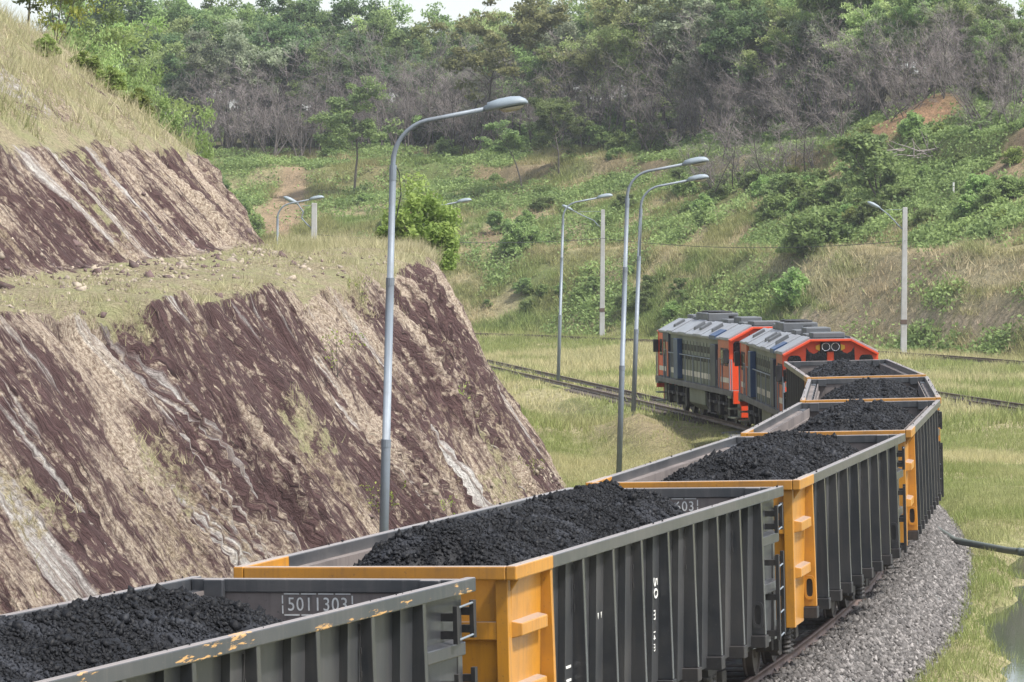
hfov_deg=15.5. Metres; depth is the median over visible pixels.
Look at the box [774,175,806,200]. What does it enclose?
bush
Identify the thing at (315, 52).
forest tree
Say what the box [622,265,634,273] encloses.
bush
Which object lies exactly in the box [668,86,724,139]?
bare tree
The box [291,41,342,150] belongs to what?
bare tree
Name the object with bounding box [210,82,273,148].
bare tree
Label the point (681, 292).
bush
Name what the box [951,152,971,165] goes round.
bush
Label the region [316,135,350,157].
bush
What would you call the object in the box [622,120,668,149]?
bush
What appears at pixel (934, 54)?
bare tree
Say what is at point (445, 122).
bare tree
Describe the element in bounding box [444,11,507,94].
forest tree
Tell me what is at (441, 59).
forest tree
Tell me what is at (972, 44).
bare tree
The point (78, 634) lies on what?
coal heap
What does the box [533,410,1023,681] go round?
grass
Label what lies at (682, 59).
forest tree
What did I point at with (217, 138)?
bush
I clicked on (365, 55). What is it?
bare tree
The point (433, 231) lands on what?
bush
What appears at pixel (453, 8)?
sky
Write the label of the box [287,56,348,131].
forest tree
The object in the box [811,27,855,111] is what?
bare tree
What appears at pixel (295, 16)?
forest tree
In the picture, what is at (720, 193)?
bush
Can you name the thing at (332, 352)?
weed
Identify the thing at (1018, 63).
bare tree
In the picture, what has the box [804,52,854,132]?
bare tree
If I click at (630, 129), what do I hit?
bush
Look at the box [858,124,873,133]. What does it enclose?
bush
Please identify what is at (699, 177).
street lamp
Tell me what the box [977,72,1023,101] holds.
bush
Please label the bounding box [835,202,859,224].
bush
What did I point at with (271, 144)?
bush
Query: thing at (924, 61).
forest tree
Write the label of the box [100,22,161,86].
forest tree
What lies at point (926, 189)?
undergrowth
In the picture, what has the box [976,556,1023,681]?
pond water
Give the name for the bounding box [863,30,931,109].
bare tree
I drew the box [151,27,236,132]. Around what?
forest tree
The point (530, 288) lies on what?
bush
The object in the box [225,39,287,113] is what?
forest tree
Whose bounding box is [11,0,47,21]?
tree
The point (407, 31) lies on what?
forest tree
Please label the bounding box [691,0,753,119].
bare tree
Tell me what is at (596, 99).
bare tree
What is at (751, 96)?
bush
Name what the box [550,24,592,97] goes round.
forest tree
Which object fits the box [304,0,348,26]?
forest tree
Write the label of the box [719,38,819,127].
bare tree
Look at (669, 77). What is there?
forest tree
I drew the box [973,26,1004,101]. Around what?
bare tree
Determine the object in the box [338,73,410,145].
bare tree
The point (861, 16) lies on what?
forest tree
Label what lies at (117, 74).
bush
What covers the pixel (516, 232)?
bush
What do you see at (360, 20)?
forest tree
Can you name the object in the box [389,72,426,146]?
bare tree
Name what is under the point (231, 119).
bush
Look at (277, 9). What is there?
forest tree
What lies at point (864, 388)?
coal heap
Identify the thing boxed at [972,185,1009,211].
bush
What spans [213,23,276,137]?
forest tree
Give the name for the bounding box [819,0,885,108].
forest tree
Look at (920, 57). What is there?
forest tree
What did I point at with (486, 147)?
bush
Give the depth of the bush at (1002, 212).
222.69 m
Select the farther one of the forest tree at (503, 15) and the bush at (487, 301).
the forest tree at (503, 15)
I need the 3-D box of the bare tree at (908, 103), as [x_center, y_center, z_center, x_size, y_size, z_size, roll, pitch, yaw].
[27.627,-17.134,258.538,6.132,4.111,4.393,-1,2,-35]
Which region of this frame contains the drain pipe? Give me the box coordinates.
[938,527,1023,555]
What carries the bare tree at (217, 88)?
on the ground at (995, 312)
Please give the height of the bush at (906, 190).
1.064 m
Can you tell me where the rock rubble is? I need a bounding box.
[0,186,563,518]
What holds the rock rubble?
on the rock cutting
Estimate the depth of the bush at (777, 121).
290.95 m
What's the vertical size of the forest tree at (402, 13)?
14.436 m
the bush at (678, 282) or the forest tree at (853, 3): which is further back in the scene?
the forest tree at (853, 3)
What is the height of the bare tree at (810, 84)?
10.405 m
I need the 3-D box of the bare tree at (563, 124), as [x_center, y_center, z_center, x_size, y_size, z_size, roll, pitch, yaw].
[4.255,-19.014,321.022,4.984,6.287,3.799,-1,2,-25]
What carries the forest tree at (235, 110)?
on the ground at (995, 312)
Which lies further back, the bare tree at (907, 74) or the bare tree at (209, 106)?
the bare tree at (209, 106)
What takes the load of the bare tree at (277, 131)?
on the ground at (995, 312)
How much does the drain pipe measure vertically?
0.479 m
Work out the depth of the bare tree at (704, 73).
300.07 m
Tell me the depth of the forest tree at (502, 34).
350.61 m
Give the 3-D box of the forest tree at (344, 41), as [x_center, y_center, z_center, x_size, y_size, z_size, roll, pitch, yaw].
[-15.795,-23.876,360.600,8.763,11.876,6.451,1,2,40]
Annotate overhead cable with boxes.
[317,234,601,242]
[603,238,899,247]
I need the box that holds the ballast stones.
[760,505,976,681]
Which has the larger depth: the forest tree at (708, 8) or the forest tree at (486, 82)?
the forest tree at (486, 82)
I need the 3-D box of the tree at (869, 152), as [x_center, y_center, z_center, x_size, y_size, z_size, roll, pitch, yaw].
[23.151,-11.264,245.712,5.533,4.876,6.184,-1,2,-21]
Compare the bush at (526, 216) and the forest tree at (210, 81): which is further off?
the forest tree at (210, 81)
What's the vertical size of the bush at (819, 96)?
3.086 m
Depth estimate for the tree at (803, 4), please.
287.49 m
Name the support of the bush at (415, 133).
on the ground at (995, 312)
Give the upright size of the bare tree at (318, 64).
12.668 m
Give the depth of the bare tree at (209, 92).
350.69 m
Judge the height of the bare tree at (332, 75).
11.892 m
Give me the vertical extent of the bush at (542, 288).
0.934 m
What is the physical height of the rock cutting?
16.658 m
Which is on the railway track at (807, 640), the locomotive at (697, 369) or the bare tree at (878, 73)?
the locomotive at (697, 369)
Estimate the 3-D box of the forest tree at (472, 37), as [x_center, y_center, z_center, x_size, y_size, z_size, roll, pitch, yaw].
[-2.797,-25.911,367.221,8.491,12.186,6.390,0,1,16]
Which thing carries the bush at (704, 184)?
on the ground at (995, 312)
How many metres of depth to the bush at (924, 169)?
244.23 m
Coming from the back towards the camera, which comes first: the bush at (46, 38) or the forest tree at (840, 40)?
the forest tree at (840, 40)
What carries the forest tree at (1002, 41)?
on the ground at (995, 312)
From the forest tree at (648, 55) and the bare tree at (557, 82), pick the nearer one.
the forest tree at (648, 55)
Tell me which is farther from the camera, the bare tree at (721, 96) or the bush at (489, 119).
the bush at (489, 119)
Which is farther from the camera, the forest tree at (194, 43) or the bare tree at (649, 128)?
the forest tree at (194, 43)
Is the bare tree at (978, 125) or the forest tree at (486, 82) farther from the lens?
the forest tree at (486, 82)
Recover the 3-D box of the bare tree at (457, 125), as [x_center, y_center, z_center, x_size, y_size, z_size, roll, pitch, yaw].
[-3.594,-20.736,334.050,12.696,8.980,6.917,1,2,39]
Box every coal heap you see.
[0,576,411,681]
[321,479,777,565]
[633,430,858,480]
[753,398,934,431]
[795,358,902,376]
[801,376,937,399]
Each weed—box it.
[319,327,365,376]
[347,275,369,302]
[358,480,405,512]
[441,496,455,513]
[458,381,469,399]
[516,455,545,477]
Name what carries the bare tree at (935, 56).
on the ground at (995, 312)
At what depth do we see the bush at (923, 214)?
233.19 m
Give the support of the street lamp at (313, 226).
on the ground at (995, 312)
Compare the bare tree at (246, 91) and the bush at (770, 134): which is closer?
the bush at (770, 134)
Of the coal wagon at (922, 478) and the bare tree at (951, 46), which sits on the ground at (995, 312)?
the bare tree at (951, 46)
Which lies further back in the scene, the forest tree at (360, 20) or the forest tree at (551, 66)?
the forest tree at (360, 20)
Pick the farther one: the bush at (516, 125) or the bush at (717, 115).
the bush at (516, 125)
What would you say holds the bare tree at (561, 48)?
on the ground at (995, 312)
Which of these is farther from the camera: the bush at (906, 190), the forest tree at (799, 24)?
the forest tree at (799, 24)
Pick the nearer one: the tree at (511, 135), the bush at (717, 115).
the tree at (511, 135)
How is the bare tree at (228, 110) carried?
on the ground at (995, 312)
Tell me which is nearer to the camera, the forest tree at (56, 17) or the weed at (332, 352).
the weed at (332, 352)
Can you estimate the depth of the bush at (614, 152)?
301.69 m
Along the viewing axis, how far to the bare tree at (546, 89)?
326.58 m
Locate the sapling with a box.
[32,0,104,42]
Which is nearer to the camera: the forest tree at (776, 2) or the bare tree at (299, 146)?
the forest tree at (776, 2)
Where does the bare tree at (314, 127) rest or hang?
on the ground at (995, 312)
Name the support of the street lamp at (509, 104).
on the ground at (995, 312)
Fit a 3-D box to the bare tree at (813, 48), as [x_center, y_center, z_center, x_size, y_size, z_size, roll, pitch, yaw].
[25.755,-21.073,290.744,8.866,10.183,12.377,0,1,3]
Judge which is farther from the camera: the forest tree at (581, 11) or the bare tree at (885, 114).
the forest tree at (581, 11)
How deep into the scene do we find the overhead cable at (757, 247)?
225.83 m
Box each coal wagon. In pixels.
[1,576,477,681]
[233,486,785,681]
[585,433,906,677]
[740,400,943,585]
[783,359,925,409]
[800,376,940,442]
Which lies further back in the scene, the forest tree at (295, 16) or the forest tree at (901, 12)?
the forest tree at (295, 16)
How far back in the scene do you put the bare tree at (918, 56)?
264.31 m
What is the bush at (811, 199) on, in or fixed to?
on the ground at (995, 312)
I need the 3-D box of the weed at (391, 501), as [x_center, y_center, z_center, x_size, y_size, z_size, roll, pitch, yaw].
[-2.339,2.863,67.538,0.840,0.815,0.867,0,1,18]
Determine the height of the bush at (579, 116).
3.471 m
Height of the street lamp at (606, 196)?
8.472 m
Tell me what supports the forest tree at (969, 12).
on the ground at (995, 312)
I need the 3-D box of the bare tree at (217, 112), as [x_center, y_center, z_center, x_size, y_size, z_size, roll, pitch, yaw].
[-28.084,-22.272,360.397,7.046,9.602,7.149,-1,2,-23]
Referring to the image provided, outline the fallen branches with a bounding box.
[887,132,943,162]
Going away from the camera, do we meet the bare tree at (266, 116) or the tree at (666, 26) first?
the tree at (666, 26)
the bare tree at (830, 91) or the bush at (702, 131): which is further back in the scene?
the bush at (702, 131)
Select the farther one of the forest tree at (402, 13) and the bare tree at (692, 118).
the forest tree at (402, 13)
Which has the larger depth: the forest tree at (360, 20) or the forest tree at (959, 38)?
the forest tree at (360, 20)
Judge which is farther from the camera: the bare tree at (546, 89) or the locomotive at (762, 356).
the bare tree at (546, 89)
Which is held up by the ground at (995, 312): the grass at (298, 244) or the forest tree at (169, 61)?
the forest tree at (169, 61)
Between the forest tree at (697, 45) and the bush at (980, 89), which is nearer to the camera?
the bush at (980, 89)
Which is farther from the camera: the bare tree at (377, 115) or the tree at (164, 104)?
the bare tree at (377, 115)
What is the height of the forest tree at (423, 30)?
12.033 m
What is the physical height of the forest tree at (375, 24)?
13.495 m
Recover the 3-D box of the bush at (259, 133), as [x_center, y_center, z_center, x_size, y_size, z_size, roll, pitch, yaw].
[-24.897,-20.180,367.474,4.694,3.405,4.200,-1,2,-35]
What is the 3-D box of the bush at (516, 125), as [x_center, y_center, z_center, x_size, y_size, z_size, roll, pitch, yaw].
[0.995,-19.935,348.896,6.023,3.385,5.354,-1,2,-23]
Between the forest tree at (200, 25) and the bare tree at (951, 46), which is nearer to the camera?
the bare tree at (951, 46)
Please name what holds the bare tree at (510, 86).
on the ground at (995, 312)
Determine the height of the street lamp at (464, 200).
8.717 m
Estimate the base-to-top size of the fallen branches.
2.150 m
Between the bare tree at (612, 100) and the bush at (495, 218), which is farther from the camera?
the bare tree at (612, 100)
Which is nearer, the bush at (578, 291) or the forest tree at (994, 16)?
the bush at (578, 291)
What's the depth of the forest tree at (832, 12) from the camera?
286.77 m
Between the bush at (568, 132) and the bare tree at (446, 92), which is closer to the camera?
the bush at (568, 132)
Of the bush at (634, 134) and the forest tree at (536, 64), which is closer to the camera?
the bush at (634, 134)
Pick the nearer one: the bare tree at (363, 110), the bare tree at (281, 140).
the bare tree at (363, 110)
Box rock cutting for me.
[0,21,566,614]
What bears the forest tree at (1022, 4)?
on the ground at (995, 312)
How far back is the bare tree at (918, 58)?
273.27 m
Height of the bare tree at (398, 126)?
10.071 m
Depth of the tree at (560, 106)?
305.60 m
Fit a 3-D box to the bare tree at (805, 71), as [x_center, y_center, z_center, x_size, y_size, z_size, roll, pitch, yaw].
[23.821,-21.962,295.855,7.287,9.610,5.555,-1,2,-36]
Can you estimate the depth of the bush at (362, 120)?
363.61 m
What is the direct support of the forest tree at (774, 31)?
on the ground at (995, 312)
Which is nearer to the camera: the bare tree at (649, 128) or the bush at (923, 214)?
the bush at (923, 214)
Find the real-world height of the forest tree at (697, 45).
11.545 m
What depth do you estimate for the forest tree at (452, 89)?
348.36 m
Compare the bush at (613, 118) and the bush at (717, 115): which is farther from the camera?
the bush at (613, 118)
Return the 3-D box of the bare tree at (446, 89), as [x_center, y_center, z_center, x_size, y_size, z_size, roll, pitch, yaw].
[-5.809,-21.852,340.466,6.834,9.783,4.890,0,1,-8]
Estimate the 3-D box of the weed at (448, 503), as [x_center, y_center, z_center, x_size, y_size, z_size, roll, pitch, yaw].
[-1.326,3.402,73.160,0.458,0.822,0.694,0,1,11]
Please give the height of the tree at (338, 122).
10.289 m
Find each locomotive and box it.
[653,310,776,426]
[734,319,878,425]
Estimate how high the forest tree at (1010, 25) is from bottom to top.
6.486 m
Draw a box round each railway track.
[475,333,1023,364]
[487,359,895,681]
[937,391,1023,414]
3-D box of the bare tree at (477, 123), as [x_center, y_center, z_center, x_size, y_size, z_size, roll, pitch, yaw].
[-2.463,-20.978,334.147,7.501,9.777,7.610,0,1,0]
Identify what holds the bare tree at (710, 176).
on the ground at (995, 312)
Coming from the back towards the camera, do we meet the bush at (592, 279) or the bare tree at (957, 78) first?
the bare tree at (957, 78)
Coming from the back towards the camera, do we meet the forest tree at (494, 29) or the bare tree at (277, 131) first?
the forest tree at (494, 29)
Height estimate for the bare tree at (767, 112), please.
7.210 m
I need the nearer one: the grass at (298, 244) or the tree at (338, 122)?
the grass at (298, 244)
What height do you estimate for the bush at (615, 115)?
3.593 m
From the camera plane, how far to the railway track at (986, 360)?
201.84 m
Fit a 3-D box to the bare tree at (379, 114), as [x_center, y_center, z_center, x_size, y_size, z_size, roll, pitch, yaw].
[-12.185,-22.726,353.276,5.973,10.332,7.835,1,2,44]
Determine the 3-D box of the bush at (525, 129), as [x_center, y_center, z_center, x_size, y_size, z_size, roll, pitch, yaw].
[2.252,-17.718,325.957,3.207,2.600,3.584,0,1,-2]
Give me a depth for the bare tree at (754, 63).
298.88 m
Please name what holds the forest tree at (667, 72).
on the ground at (995, 312)
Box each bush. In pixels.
[31,33,62,55]
[67,50,103,78]
[95,65,127,90]
[121,87,155,119]
[180,117,223,141]
[216,103,240,134]
[222,175,232,188]
[238,198,263,238]
[239,117,274,146]
[256,108,306,132]
[265,112,310,147]
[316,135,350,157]
[340,111,389,142]
[352,128,388,146]
[356,193,375,203]
[367,171,463,270]
[384,122,422,143]
[392,95,421,122]
[415,110,439,141]
[428,119,473,140]
[428,136,462,156]
[469,101,526,138]
[483,143,502,155]
[483,299,493,306]
[485,210,511,233]
[488,172,505,185]
[492,110,549,141]
[492,134,524,149]
[500,220,548,252]
[511,277,532,294]
[513,209,535,226]
[519,298,535,310]
[520,121,554,144]
[521,284,536,293]
[526,196,554,210]
[531,184,552,199]
[535,284,554,296]
[550,119,588,142]
[552,281,569,294]
[558,101,592,134]
[571,285,587,299]
[584,124,617,146]
[586,98,644,132]
[587,276,607,290]
[595,105,632,134]
[595,214,607,223]
[604,129,632,151]
[605,147,627,160]
[607,172,621,179]
[610,193,636,209]
[613,294,634,313]
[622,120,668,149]
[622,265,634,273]
[626,108,669,134]
[631,290,654,301]
[633,296,653,310]
[640,82,683,128]
[640,274,664,289]
[661,300,681,316]
[665,93,720,126]
[666,277,688,292]
[668,172,701,197]
[670,168,692,185]
[675,289,688,299]
[679,200,694,214]
[687,192,715,213]
[691,208,712,226]
[696,128,712,141]
[699,172,731,191]
[702,133,725,144]
[703,96,731,126]
[707,183,729,200]
[710,274,723,283]
[720,77,791,121]
[728,105,769,134]
[729,122,757,140]
[735,171,765,191]
[749,174,771,197]
[750,209,770,227]
[753,190,791,220]
[757,172,800,202]
[761,122,799,143]
[764,266,810,306]
[767,113,791,129]
[773,63,858,117]
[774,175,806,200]
[775,205,857,253]
[780,125,801,141]
[781,92,809,120]
[785,197,802,215]
[786,165,802,176]
[794,187,831,209]
[798,172,820,187]
[800,168,829,182]
[813,87,847,116]
[813,184,844,201]
[823,179,853,201]
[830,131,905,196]
[833,109,864,128]
[833,155,857,176]
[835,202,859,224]
[840,205,862,227]
[848,198,887,225]
[852,72,884,107]
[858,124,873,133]
[879,184,910,204]
[893,110,924,137]
[897,187,914,200]
[902,74,960,109]
[911,207,935,223]
[914,164,931,179]
[917,129,929,141]
[930,122,948,139]
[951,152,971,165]
[953,193,986,216]
[959,66,1010,100]
[964,173,998,193]
[966,120,990,133]
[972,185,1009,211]
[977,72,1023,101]
[990,208,1006,221]
[995,174,1023,196]
[1000,145,1023,163]
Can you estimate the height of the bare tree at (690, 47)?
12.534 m
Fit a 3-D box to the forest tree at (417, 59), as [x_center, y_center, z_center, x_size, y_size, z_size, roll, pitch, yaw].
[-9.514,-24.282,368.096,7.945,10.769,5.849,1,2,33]
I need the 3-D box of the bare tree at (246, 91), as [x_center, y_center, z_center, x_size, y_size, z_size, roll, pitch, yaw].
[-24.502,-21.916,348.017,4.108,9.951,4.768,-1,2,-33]
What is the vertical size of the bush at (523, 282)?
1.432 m
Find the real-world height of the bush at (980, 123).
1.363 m
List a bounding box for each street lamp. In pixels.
[276,195,323,244]
[283,196,316,238]
[379,96,527,531]
[423,198,471,228]
[556,193,612,380]
[562,205,604,336]
[616,157,708,472]
[631,174,708,413]
[867,201,906,351]
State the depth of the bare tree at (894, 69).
268.38 m
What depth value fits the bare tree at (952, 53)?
263.10 m
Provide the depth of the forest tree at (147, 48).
364.30 m
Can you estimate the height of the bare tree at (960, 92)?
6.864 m
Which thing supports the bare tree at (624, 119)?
on the ground at (995, 312)
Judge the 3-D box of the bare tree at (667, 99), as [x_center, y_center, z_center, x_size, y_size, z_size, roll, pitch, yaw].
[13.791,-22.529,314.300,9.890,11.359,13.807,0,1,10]
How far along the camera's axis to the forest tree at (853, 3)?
286.64 m
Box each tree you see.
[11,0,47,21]
[36,0,126,49]
[36,0,205,123]
[45,1,168,95]
[47,25,135,93]
[63,7,116,45]
[86,0,128,24]
[86,0,168,37]
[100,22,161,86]
[118,31,187,107]
[122,32,173,103]
[124,40,217,130]
[124,49,222,138]
[129,40,216,160]
[134,0,216,110]
[145,14,223,134]
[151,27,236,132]
[154,34,204,140]
[156,0,241,31]
[160,76,217,134]
[162,18,229,131]
[163,27,233,126]
[165,95,237,153]
[173,64,238,147]
[174,53,244,149]
[181,31,235,147]
[181,72,263,147]
[184,78,238,148]
[186,15,246,143]
[193,69,240,147]
[193,69,275,156]
[198,8,260,145]
[198,35,323,147]
[198,47,268,146]
[201,2,298,131]
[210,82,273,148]
[213,19,297,148]
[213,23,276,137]
[219,52,294,152]
[219,69,330,155]
[220,32,308,147]
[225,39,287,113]
[226,56,266,147]
[228,14,300,144]
[230,15,296,143]
[234,0,295,25]
[241,16,329,146]
[244,22,315,147]
[246,69,342,156]
[248,78,323,155]
[250,78,328,149]
[254,0,319,27]
[258,45,316,145]
[277,21,347,145]
[284,0,338,122]
[284,23,352,148]
[285,40,365,132]
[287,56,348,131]
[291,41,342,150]
[292,26,329,101]
[299,0,398,40]
[303,25,347,137]
[303,71,359,132]
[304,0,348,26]
[305,21,339,144]
[307,61,359,138]
[307,75,408,193]
[311,29,338,145]
[317,31,394,144]
[318,19,401,141]
[320,30,393,134]
[327,18,436,144]
[327,45,388,142]
[334,48,428,145]
[335,16,375,41]
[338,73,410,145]
[339,9,408,72]
[340,29,421,128]
[341,12,430,144]
[342,69,390,145]
[344,5,428,93]
[351,0,414,31]
[352,44,409,143]
[354,44,439,146]
[354,46,400,141]
[358,77,391,144]
[368,52,441,145]
[374,53,426,144]
[386,24,462,147]
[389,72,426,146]
[392,21,465,118]
[392,28,449,117]
[396,66,456,153]
[399,21,431,39]
[400,65,508,153]
[401,39,457,115]
[409,33,447,104]
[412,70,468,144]
[413,60,480,135]
[417,19,489,141]
[417,58,494,139]
[417,63,474,142]
[418,66,479,137]
[420,0,582,150]
[420,1,481,50]
[421,20,483,141]
[423,70,482,139]
[425,36,460,103]
[427,67,543,150]
[442,51,515,152]
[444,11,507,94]
[445,16,492,107]
[455,45,526,142]
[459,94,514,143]
[461,35,547,128]
[463,8,529,95]
[468,36,526,138]
[473,72,527,133]
[473,119,527,190]
[477,49,524,133]
[478,33,565,134]
[482,7,542,88]
[486,47,601,137]
[492,28,541,99]
[494,44,561,138]
[502,35,548,128]
[502,69,605,146]
[503,64,578,146]
[506,0,586,67]
[513,25,586,101]
[517,2,590,119]
[517,59,584,138]
[524,96,594,173]
[533,38,593,113]
[533,39,611,115]
[533,44,611,135]
[534,22,594,121]
[545,26,632,145]
[548,31,626,127]
[549,0,630,97]
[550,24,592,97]
[550,89,582,145]
[551,76,600,147]
[553,0,700,116]
[560,0,624,101]
[561,48,643,133]
[568,2,602,102]
[571,37,621,138]
[577,37,638,133]
[586,4,687,122]
[586,16,673,135]
[586,48,662,131]
[588,12,693,135]
[590,43,675,127]
[597,16,647,133]
[602,76,696,150]
[604,55,670,127]
[604,58,662,128]
[609,12,694,122]
[615,0,674,128]
[616,3,696,119]
[623,9,719,132]
[626,63,719,145]
[629,34,690,121]
[630,0,765,130]
[634,1,716,126]
[644,0,730,123]
[657,0,750,110]
[662,127,744,174]
[664,55,733,139]
[665,1,769,132]
[666,33,739,126]
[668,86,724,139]
[672,13,721,129]
[672,43,759,131]
[681,130,762,192]
[687,0,738,103]
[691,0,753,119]
[692,78,768,160]
[695,60,739,132]
[697,0,769,103]
[701,0,792,120]
[703,47,817,130]
[704,71,749,133]
[710,9,793,108]
[711,65,760,129]
[713,121,768,189]
[718,108,803,177]
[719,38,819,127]
[719,50,793,130]
[730,1,816,118]
[730,103,818,172]
[731,5,786,120]
[733,0,796,103]
[736,0,815,119]
[749,53,865,138]
[751,8,812,115]
[762,0,845,119]
[767,13,811,119]
[769,50,851,121]
[779,36,835,114]
[783,15,839,98]
[783,19,832,122]
[783,70,854,129]
[784,9,858,111]
[784,73,868,149]
[786,104,839,171]
[789,7,887,126]
[790,0,896,109]
[800,20,911,114]
[801,7,916,113]
[804,23,884,119]
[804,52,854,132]
[807,0,894,102]
[808,0,870,111]
[808,28,862,111]
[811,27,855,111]
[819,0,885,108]
[827,0,969,109]
[836,8,867,112]
[836,23,897,116]
[837,0,901,109]
[839,21,913,114]
[842,58,898,111]
[849,0,901,109]
[854,59,930,120]
[858,0,932,96]
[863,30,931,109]
[866,11,910,105]
[867,65,947,121]
[868,0,946,106]
[868,0,961,97]
[869,26,945,106]
[876,0,917,99]
[880,8,971,97]
[886,5,924,105]
[899,0,952,97]
[901,0,978,92]
[901,22,953,97]
[901,52,930,66]
[902,0,969,90]
[914,1,995,98]
[915,23,954,96]
[918,0,991,88]
[918,37,1023,120]
[920,0,1012,90]
[922,33,998,87]
[929,0,1016,87]
[932,5,972,85]
[932,23,963,84]
[933,0,1018,93]
[934,16,1023,100]
[943,7,974,86]
[947,0,1021,85]
[950,36,1023,96]
[951,95,1008,134]
[959,17,1023,89]
[960,33,1023,102]
[960,54,1023,119]
[962,3,1003,45]
[970,35,997,84]
[973,9,1021,100]
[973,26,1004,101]
[985,0,1023,101]
[989,74,1023,130]
[993,44,1023,102]
[994,35,1022,103]
[996,18,1023,98]
[1008,0,1023,62]
[1009,45,1023,104]
[1009,47,1023,76]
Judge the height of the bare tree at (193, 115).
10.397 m
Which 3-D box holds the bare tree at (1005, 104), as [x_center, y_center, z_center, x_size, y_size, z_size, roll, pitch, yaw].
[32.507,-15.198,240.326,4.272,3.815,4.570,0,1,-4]
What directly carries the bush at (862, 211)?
on the ground at (995, 312)
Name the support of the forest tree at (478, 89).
on the ground at (995, 312)
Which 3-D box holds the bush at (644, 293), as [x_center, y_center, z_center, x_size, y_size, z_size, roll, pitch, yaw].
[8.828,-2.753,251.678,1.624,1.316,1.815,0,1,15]
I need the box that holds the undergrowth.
[195,85,1023,356]
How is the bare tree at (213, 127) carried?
on the ground at (995, 312)
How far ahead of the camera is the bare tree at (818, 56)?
287.54 m
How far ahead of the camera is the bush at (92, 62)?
100.64 m
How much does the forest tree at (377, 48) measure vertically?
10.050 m
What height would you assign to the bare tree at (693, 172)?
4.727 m
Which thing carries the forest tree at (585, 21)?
on the ground at (995, 312)
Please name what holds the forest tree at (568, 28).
on the ground at (995, 312)
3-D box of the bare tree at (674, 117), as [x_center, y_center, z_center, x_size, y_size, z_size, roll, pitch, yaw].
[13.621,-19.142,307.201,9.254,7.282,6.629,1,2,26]
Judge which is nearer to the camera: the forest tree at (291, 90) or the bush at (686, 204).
the bush at (686, 204)
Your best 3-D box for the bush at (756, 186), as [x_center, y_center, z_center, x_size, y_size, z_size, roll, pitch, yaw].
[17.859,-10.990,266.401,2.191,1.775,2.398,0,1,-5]
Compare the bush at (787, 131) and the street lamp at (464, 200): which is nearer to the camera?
the street lamp at (464, 200)
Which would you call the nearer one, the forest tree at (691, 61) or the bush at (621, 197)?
the bush at (621, 197)
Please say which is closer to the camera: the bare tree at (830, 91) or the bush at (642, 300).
the bush at (642, 300)
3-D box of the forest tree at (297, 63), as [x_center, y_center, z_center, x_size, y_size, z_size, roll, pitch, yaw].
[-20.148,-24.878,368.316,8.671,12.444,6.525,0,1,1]
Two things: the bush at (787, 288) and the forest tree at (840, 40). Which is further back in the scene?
the forest tree at (840, 40)
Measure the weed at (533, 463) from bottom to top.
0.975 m
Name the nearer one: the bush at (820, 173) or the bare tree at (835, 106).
the bush at (820, 173)
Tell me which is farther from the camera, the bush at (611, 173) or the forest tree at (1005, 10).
the bush at (611, 173)
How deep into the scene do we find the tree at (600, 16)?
318.69 m
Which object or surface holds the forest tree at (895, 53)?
on the ground at (995, 312)
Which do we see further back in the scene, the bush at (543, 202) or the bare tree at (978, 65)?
the bush at (543, 202)
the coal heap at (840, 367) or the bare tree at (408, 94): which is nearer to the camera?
the coal heap at (840, 367)
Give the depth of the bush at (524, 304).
262.50 m
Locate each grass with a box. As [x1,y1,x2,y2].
[0,0,559,597]
[472,322,1023,436]
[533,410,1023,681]
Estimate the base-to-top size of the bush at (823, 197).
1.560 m
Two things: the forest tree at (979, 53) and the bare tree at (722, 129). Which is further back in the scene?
the bare tree at (722, 129)
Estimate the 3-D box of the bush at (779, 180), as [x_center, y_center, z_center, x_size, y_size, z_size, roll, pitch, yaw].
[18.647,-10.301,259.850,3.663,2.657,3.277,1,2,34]
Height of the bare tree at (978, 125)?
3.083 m
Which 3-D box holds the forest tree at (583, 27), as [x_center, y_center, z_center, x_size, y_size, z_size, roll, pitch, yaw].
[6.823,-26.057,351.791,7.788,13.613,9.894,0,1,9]
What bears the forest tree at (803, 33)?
on the ground at (995, 312)
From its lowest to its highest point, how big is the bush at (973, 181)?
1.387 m
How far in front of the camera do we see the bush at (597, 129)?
316.48 m
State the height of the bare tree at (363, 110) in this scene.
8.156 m
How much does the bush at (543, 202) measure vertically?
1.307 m
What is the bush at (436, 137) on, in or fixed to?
on the ground at (995, 312)
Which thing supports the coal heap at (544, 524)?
in the coal wagon at (695, 592)
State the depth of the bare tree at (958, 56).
258.82 m
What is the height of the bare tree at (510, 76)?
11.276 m
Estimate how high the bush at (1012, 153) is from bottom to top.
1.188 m
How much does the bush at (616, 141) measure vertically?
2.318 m
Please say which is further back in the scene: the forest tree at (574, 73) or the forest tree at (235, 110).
the forest tree at (235, 110)
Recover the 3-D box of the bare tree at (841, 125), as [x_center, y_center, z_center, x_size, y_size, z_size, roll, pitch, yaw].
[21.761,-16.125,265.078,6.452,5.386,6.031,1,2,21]
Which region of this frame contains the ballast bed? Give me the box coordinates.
[721,431,945,681]
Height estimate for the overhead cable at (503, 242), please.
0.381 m
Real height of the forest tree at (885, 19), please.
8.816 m
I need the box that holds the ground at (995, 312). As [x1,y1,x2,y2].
[197,74,1023,681]
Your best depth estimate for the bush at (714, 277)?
245.15 m
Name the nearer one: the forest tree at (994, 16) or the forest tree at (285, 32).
the forest tree at (994, 16)
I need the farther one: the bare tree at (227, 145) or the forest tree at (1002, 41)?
the bare tree at (227, 145)
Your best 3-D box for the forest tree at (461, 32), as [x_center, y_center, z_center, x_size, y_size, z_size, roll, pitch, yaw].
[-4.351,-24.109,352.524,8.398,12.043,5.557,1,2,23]
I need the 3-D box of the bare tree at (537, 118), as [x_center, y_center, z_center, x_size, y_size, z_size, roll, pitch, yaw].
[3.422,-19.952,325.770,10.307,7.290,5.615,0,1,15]
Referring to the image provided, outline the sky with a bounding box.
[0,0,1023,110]

